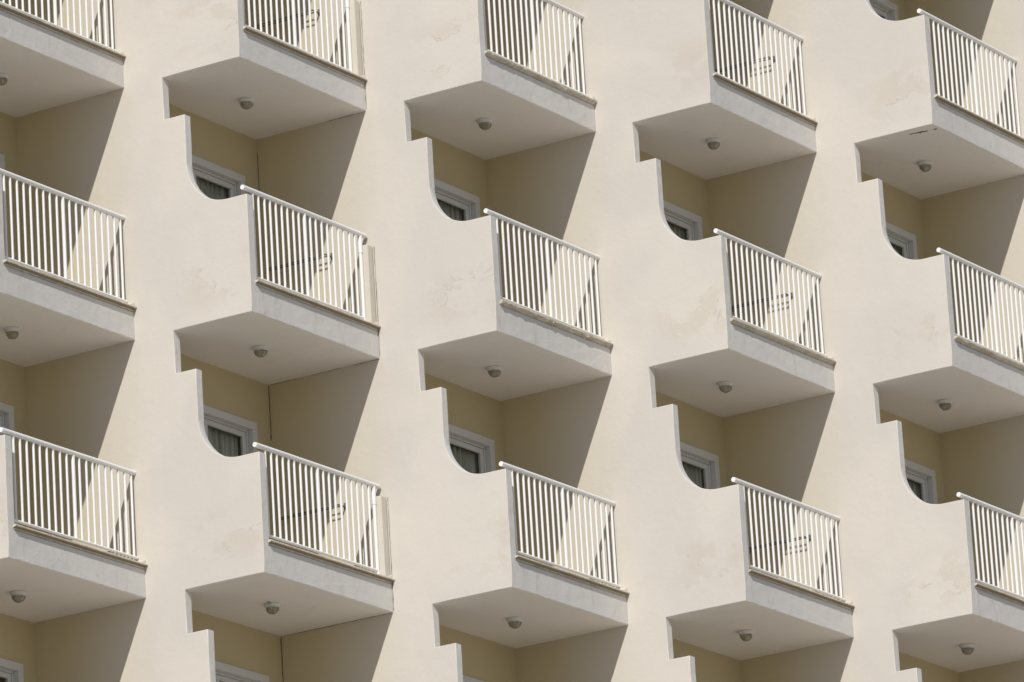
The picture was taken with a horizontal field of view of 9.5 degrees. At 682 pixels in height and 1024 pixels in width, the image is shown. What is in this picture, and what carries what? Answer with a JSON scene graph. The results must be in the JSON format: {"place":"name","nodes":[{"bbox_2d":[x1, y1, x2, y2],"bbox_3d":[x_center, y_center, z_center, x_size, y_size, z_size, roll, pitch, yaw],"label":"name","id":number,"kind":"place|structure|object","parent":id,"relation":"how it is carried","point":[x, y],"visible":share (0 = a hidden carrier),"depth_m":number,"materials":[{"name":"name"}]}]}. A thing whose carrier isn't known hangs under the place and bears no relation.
{"place":"outdoors","nodes":[
{"label":"outdoors","id":0,"kind":"place"},
{"bbox_3d":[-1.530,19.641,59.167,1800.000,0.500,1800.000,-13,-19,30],"label":"ground","id":1,"kind":"structure","parent":0,"visible":0},
{"bbox_2d":[0,0,1023,681],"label":"hotel building","id":2,"kind":"structure","parent":1,"relation":"on","point":[150,402],"depth_m":67.81,"materials":[{"name":"beige paint"}]},
{"bbox_2d":[0,154,7,248],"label":"balcony door","id":3,"kind":"structure","parent":2,"relation":"in","point":[2,158],"depth_m":66.93,"materials":[{"name":"paint"}]},
{"bbox_2d":[0,402,17,523],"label":"balcony door","id":4,"kind":"structure","parent":2,"relation":"in","point":[6,411],"depth_m":66.11,"materials":[{"name":"paint"}]},
{"bbox_2d":[0,658,23,681],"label":"balcony door","id":5,"kind":"structure","parent":2,"relation":"in","point":[12,671],"depth_m":65.29,"materials":[{"name":"paint"}]},
{"bbox_2d":[0,0,125,117],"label":"balcony","id":6,"kind":"structure","parent":2,"relation":"attached to","point":[45,64],"depth_m":66.14,"materials":[{"name":"white paint"}]},
{"bbox_2d":[0,73,8,85],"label":"ceiling lamp","id":7,"kind":"object","parent":6,"relation":"attached to","point":[4,77],"visible":1,"depth_m":65.96,"materials":[{"name":"white glass"}]},
{"bbox_2d":[0,168,136,366],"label":"balcony","id":8,"kind":"structure","parent":2,"relation":"attached to","point":[52,315],"depth_m":65.25,"materials":[{"name":"white paint"}]},
{"bbox_2d":[4,326,20,338],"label":"ceiling lamp","id":9,"kind":"object","parent":8,"relation":"attached to","point":[12,332],"visible":1,"depth_m":65.12,"materials":[{"name":"white glass"}]},
{"bbox_2d":[0,427,147,622],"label":"balcony","id":10,"kind":"structure","parent":2,"relation":"attached to","point":[53,576],"depth_m":64.41,"materials":[{"name":"white paint"}]},
{"bbox_2d":[10,590,26,602],"bbox_3d":[-5.166,2.686,64.462,0.180,0.114,0.180,1,-17,-14],"label":"ceiling lamp","id":11,"kind":"object","parent":10,"relation":"attached to","point":[18,596],"visible":1,"depth_m":64.41,"materials":[{"name":"white glass"}]},
{"bbox_2d":[196,176,226,199],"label":"curtain","id":12,"kind":"object","parent":2,"relation":"hanging from","point":[210,190],"visible":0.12,"depth_m":67.90,"materials":[{"name":"fabric"}]},
{"bbox_2d":[192,155,245,197],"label":"balcony door","id":13,"kind":"structure","parent":2,"relation":"in","point":[204,169],"depth_m":67.85,"materials":[{"name":"paint"}]},
{"bbox_2d":[208,426,237,456],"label":"curtain","id":14,"kind":"object","parent":2,"relation":"hanging from","point":[223,443],"visible":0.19,"depth_m":67.08,"materials":[{"name":"fabric"}]},
{"bbox_2d":[203,405,257,455],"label":"balcony door","id":15,"kind":"structure","parent":2,"relation":"in","point":[246,429],"depth_m":67.10,"materials":[{"name":"paint"}]},
{"bbox_2d":[215,661,269,681],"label":"balcony door","id":16,"kind":"structure","parent":2,"relation":"in","point":[224,672],"depth_m":66.11,"materials":[{"name":"paint"}]},
{"bbox_2d":[168,0,367,139],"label":"balcony","id":17,"kind":"structure","parent":2,"relation":"attached to","point":[287,87],"depth_m":67.28,"materials":[{"name":"white paint"}]},
{"bbox_2d":[238,97,254,109],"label":"ceiling lamp","id":18,"kind":"object","parent":17,"relation":"attached to","point":[245,103],"visible":1,"depth_m":67.19,"materials":[{"name":"white glass"}]},
{"bbox_2d":[180,185,380,384],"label":"balcony","id":19,"kind":"structure","parent":2,"relation":"attached to","point":[301,334],"depth_m":66.44,"materials":[{"name":"white paint"}]},
{"bbox_2d":[252,345,268,357],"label":"ceiling lamp","id":20,"kind":"object","parent":19,"relation":"attached to","point":[260,351],"visible":1,"depth_m":66.32,"materials":[{"name":"white glass"}]},
{"bbox_2d":[257,9,319,29],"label":"drying rack","id":21,"kind":"object","parent":2,"relation":"attached to","point":[318,12],"visible":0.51,"depth_m":68.61,"materials":[{"name":"grey metal"}]},
{"bbox_2d":[191,442,394,635],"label":"balcony","id":22,"kind":"structure","parent":2,"relation":"attached to","point":[307,590],"depth_m":65.63,"materials":[{"name":"white paint"}]},
{"bbox_2d":[264,601,280,614],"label":"ceiling lamp","id":23,"kind":"object","parent":22,"relation":"attached to","point":[272,608],"visible":1,"depth_m":65.53,"materials":[{"name":"white glass"}]},
{"bbox_2d":[281,503,345,519],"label":"drying rack","id":24,"kind":"object","parent":22,"relation":"in","point":[310,511],"visible":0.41,"depth_m":66.99,"materials":[{"name":"grey metal"}]},
{"bbox_2d":[269,253,331,271],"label":"drying rack","id":25,"kind":"object","parent":2,"relation":"attached to","point":[275,268],"visible":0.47,"depth_m":67.81,"materials":[{"name":"grey metal"}]},
{"bbox_2d":[437,199,462,220],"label":"curtain","id":26,"kind":"object","parent":2,"relation":"hanging from","point":[452,212],"visible":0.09,"depth_m":69.19,"materials":[{"name":"fabric"}]},
{"bbox_2d":[434,178,480,220],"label":"balcony door","id":27,"kind":"structure","parent":2,"relation":"in","point":[468,202],"depth_m":69.17,"materials":[{"name":"paint"}]},
{"bbox_2d":[450,444,477,473],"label":"curtain","id":28,"kind":"object","parent":2,"relation":"hanging from","point":[465,459],"visible":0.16,"depth_m":68.36,"materials":[{"name":"fabric"}]},
{"bbox_2d":[448,424,495,473],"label":"balcony door","id":29,"kind":"structure","parent":2,"relation":"in","point":[484,446],"depth_m":68.41,"materials":[{"name":"paint"}]},
{"bbox_2d":[463,675,484,681],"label":"balcony door","id":30,"kind":"structure","parent":2,"relation":"in","point":[465,678],"depth_m":67.17,"materials":[{"name":"paint"}]},
{"bbox_2d":[410,0,596,159],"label":"balcony","id":31,"kind":"structure","parent":2,"relation":"attached to","point":[524,107],"depth_m":68.44,"materials":[{"name":"white paint"}]},
{"bbox_2d":[477,118,492,129],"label":"ceiling lamp","id":32,"kind":"object","parent":31,"relation":"attached to","point":[484,123],"visible":1,"depth_m":68.35,"materials":[{"name":"white glass"}]},
{"bbox_2d":[424,208,612,400],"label":"balcony","id":33,"kind":"structure","parent":2,"relation":"attached to","point":[529,350],"depth_m":67.60,"materials":[{"name":"white paint"}]},
{"bbox_2d":[486,365,502,377],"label":"ceiling lamp","id":34,"kind":"object","parent":33,"relation":"attached to","point":[494,371],"visible":1,"depth_m":67.59,"materials":[{"name":"white glass"}]},
{"bbox_2d":[438,461,629,647],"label":"balcony","id":35,"kind":"structure","parent":2,"relation":"attached to","point":[546,603],"depth_m":66.78,"materials":[{"name":"white paint"}]},
{"bbox_2d":[506,617,522,628],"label":"ceiling lamp","id":36,"kind":"object","parent":35,"relation":"attached to","point":[514,622],"visible":1,"depth_m":66.77,"materials":[{"name":"white glass"}]},
{"bbox_2d":[663,200,702,240],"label":"door frame","id":37,"kind":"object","parent":2,"relation":"in","point":[676,215],"depth_m":70.41,"materials":[{"name":"paint"}]},
{"bbox_2d":[667,221,685,239],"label":"curtain","id":38,"kind":"object","parent":37,"relation":"hanging from","point":[678,231],"visible":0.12,"depth_m":70.46,"materials":[{"name":"fabric"}]},
{"bbox_2d":[682,462,701,487],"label":"curtain","id":39,"kind":"object","parent":2,"relation":"hanging from","point":[693,473],"visible":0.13,"depth_m":69.61,"materials":[{"name":"fabric"}]},
{"bbox_2d":[680,441,720,488],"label":"balcony door","id":40,"kind":"structure","parent":2,"relation":"in","point":[709,462],"depth_m":69.66,"materials":[{"name":"paint"}]},
{"bbox_2d":[638,0,817,179],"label":"balcony","id":41,"kind":"structure","parent":2,"relation":"attached to","point":[750,127],"depth_m":69.61,"materials":[{"name":"white paint"}]},
{"bbox_2d":[706,137,720,149],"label":"ceiling lamp","id":42,"kind":"object","parent":41,"relation":"attached to","point":[713,143],"visible":1,"depth_m":69.50,"materials":[{"name":"white glass"}]},
{"bbox_2d":[715,56,774,71],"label":"drying rack","id":43,"kind":"object","parent":41,"relation":"on","point":[764,58],"visible":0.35,"depth_m":70.87,"materials":[{"name":"grey metal"}]},
{"bbox_2d":[654,228,835,416],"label":"balcony","id":44,"kind":"structure","parent":2,"relation":"attached to","point":[761,367],"depth_m":68.79,"materials":[{"name":"white paint"}]},
{"bbox_2d":[717,381,732,392],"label":"ceiling lamp","id":45,"kind":"object","parent":44,"relation":"attached to","point":[725,386],"visible":1,"depth_m":68.72,"materials":[{"name":"white glass"}]},
{"bbox_2d":[732,292,792,311],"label":"drying rack","id":46,"kind":"object","parent":44,"relation":"on","point":[786,294],"visible":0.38,"depth_m":70.07,"materials":[{"name":"grey metal"}]},
{"bbox_2d":[671,477,854,660],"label":"balcony","id":47,"kind":"structure","parent":2,"relation":"attached to","point":[776,615],"depth_m":67.97,"materials":[{"name":"white paint"}]},
{"bbox_2d":[738,629,753,640],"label":"ceiling lamp","id":48,"kind":"object","parent":47,"relation":"attached to","point":[745,634],"visible":1,"depth_m":67.95,"materials":[{"name":"white glass"}]},
{"bbox_2d":[749,535,810,552],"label":"drying rack","id":49,"kind":"object","parent":2,"relation":"attached to","point":[765,545],"visible":0.41,"depth_m":69.30,"materials":[{"name":"grey metal"}]},
{"bbox_2d":[869,0,898,20],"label":"balcony door","id":50,"kind":"structure","parent":2,"relation":"in","point":[886,9],"depth_m":72.45,"materials":[{"name":"paint"}]},
{"bbox_2d":[890,243,900,254],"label":"curtain","id":51,"kind":"object","parent":2,"relation":"hanging from","point":[897,249],"visible":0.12,"depth_m":71.72,"materials":[{"name":"fabric"}]},
{"bbox_2d":[886,222,917,259],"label":"door frame","id":52,"kind":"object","parent":2,"relation":"in","point":[897,236],"depth_m":71.64,"materials":[{"name":"paint"}]},
{"bbox_2d":[907,479,920,498],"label":"curtain","id":53,"kind":"object","parent":2,"relation":"hanging from","point":[914,487],"visible":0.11,"depth_m":70.85,"materials":[{"name":"fabric"}]},
{"bbox_2d":[904,458,937,503],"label":"door frame","id":54,"kind":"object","parent":2,"relation":"in","point":[915,472],"depth_m":70.84,"materials":[{"name":"paint"}]},
{"bbox_2d":[859,8,1023,198],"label":"balcony","id":55,"kind":"structure","parent":2,"relation":"attached to","point":[960,147],"depth_m":70.78,"materials":[{"name":"white paint"}]},
{"bbox_2d":[917,160,932,171],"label":"ceiling lamp","id":56,"kind":"object","parent":55,"relation":"attached to","point":[924,165],"visible":1,"depth_m":70.74,"materials":[{"name":"white glass"}]},
{"bbox_2d":[878,247,1023,432],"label":"balcony","id":57,"kind":"structure","parent":2,"relation":"attached to","point":[981,384],"depth_m":69.86,"materials":[{"name":"white paint"}]},
{"bbox_2d":[937,399,952,410],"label":"ceiling lamp","id":58,"kind":"object","parent":57,"relation":"attached to","point":[944,404],"visible":1,"depth_m":69.96,"materials":[{"name":"white glass"}]},
{"bbox_2d":[897,492,1023,671],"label":"balcony","id":59,"kind":"structure","parent":2,"relation":"attached to","point":[993,631],"depth_m":68.89,"materials":[{"name":"white paint"}]},
{"bbox_2d":[959,643,974,654],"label":"ceiling lamp","id":60,"kind":"object","parent":59,"relation":"attached to","point":[967,648],"visible":1,"depth_m":69.19,"materials":[{"name":"white glass"}]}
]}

